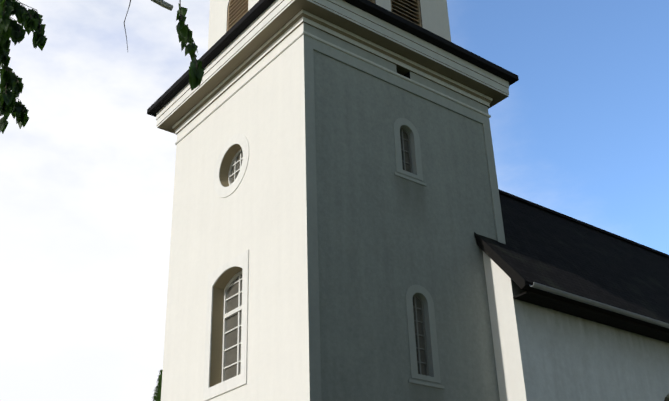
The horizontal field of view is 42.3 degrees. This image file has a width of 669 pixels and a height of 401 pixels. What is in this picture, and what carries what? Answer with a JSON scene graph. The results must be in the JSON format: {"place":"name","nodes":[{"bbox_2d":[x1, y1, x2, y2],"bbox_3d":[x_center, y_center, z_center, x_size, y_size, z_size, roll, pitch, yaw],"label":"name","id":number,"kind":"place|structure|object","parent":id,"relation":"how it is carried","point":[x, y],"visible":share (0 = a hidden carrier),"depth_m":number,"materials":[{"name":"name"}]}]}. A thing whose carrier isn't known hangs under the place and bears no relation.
{"place":"outdoors","nodes":[
{"label":"outdoors","id":0,"kind":"place"},
{"bbox_2d":[0,0,668,400],"label":"sky","id":1,"kind":"structure","parent":0,"point":[582,133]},
{"label":"grass","id":2,"kind":"object","parent":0,"visible":0},
{"bbox_2d":[0,0,203,133],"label":"birch tree","id":3,"kind":"object","parent":2,"relation":"on","point":[29,20],"visible":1,"depth_m":5.42,"materials":[{"name":"green plant"}]},
{"bbox_2d":[151,370,162,400],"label":"spruce tree","id":4,"kind":"object","parent":2,"relation":"on","point":[157,394],"visible":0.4,"depth_m":46.52,"materials":[{"name":"green plant"}]},
{"bbox_2d":[161,22,505,400],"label":"tower shaft","id":5,"kind":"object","parent":2,"relation":"on","point":[334,225],"visible":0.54,"depth_m":17.87,"materials":[{"name":"white paint"}]},
{"bbox_2d":[203,250,248,400],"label":"window surround","id":6,"kind":"object","parent":5,"relation":"attached to","point":[240,379],"visible":1,"depth_m":17.43,"materials":[{"name":"paint"}]},
{"bbox_2d":[214,133,248,197],"bbox_3d":[-2.297,-0.780,19.231,0.022,1.480,1.480,18,-33,-34],"label":"round window surround","id":7,"kind":"object","parent":5,"relation":"attached to","point":[241,140],"visible":0.98,"depth_m":19.18,"materials":[{"name":"paint"}]},
{"bbox_2d":[221,270,242,381],"bbox_3d":[-1.940,2.577,17.733,0.105,2.388,1.208,18,-33,-34],"label":"arched window","id":8,"kind":"structure","parent":5,"relation":"attached to","point":[231,343],"depth_m":17.93,"materials":[{"name":"grey glass"}]},
{"bbox_2d":[228,148,242,185],"bbox_3d":[-2.078,-0.709,19.385,0.095,1.008,1.008,18,-33,-34],"label":"oculus window","id":9,"kind":"structure","parent":5,"relation":"attached to","point":[235,167],"depth_m":19.61,"materials":[{"name":"grey glass"}]},
{"bbox_2d":[156,0,508,134],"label":"tower cornice","id":10,"kind":"structure","parent":5,"relation":"on","point":[272,26],"depth_m":19.80,"materials":[{"name":"white paint"}]},
{"bbox_2d":[147,0,518,116],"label":"roof edge","id":11,"kind":"object","parent":10,"relation":"on","point":[239,27],"visible":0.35,"depth_m":20.13,"materials":[{"name":"black metal"}]},
{"bbox_2d":[208,0,450,49],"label":"belfry wall","id":12,"kind":"structure","parent":11,"relation":"on","point":[434,17],"depth_m":22.60,"materials":[{"name":"white paint"}]},
{"bbox_2d":[227,0,421,30],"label":"louvered shutters","id":13,"kind":"object","parent":12,"relation":"in","point":[237,10],"visible":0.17,"depth_m":22.16,"materials":[{"name":"brown wood"}]},
{"bbox_2d":[175,31,490,144],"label":"cornice molding","id":14,"kind":"structure","parent":5,"relation":"attached to","point":[335,47],"depth_m":19.62,"materials":[{"name":"white paint"}]},
{"bbox_2d":[400,127,412,172],"bbox_3d":[1.498,-1.069,19.013,0.428,1.198,0.095,18,-33,-34],"label":"window","id":15,"kind":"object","parent":5,"relation":"attached to","point":[406,151],"visible":0.62,"depth_m":19.07,"materials":[{"name":"grey glass"}]},
{"bbox_2d":[393,118,426,185],"bbox_3d":[1.604,-1.121,18.887,0.920,1.560,0.030,18,-33,-34],"label":"window frame","id":16,"kind":"object","parent":5,"relation":"attached to","point":[399,123],"visible":0.96,"depth_m":18.82,"materials":[{"name":"paint"}]},
{"bbox_2d":[413,295,428,375],"bbox_3d":[1.624,2.670,17.106,0.428,1.698,0.095,18,-33,-34],"label":"window","id":17,"kind":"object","parent":5,"relation":"attached to","point":[420,339],"visible":0.44,"depth_m":17.14,"materials":[{"name":"grey glass"}]},
{"bbox_2d":[406,284,444,388],"bbox_3d":[1.729,2.619,16.980,0.920,2.060,0.030,18,-33,-34],"label":"window frame","id":18,"kind":"object","parent":5,"relation":"attached to","point":[412,290],"visible":0.96,"depth_m":16.92,"materials":[{"name":"paint"}]},
{"bbox_2d":[482,250,668,400],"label":"nave walls","id":19,"kind":"structure","parent":2,"relation":"on","point":[543,353],"depth_m":18.53,"materials":[{"name":"white paint"}]},
{"bbox_2d":[474,232,525,284],"bbox_3d":[2.625,0.175,20.184,0.033,5.130,3.920,18,-33,-34],"label":"verge board","id":20,"kind":"object","parent":19,"relation":"attached to","point":[499,257],"visible":0.29,"depth_m":18.41,"materials":[{"name":"brown wood"}]},
{"bbox_2d":[476,193,668,332],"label":"roof","id":21,"kind":"structure","parent":19,"relation":"on","point":[547,248],"depth_m":22.01,"materials":[{"name":"black tile"}]},
{"bbox_2d":[499,189,668,256],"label":"nave ridge tiles","id":22,"kind":"object","parent":21,"relation":"on","point":[577,221],"depth_m":26.98,"materials":[{"name":"black tile"}]},
{"bbox_2d":[529,282,668,328],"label":"rain gutter","id":23,"kind":"object","parent":21,"relation":"attached to","point":[594,303],"visible":1,"depth_m":18.86,"materials":[{"name":"grey metal"}]},
{"bbox_2d":[513,291,668,342],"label":"eaves soffit","id":24,"kind":"structure","parent":19,"relation":"attached to","point":[576,311],"depth_m":19.20,"materials":[{"name":"black wood"}]}
]}

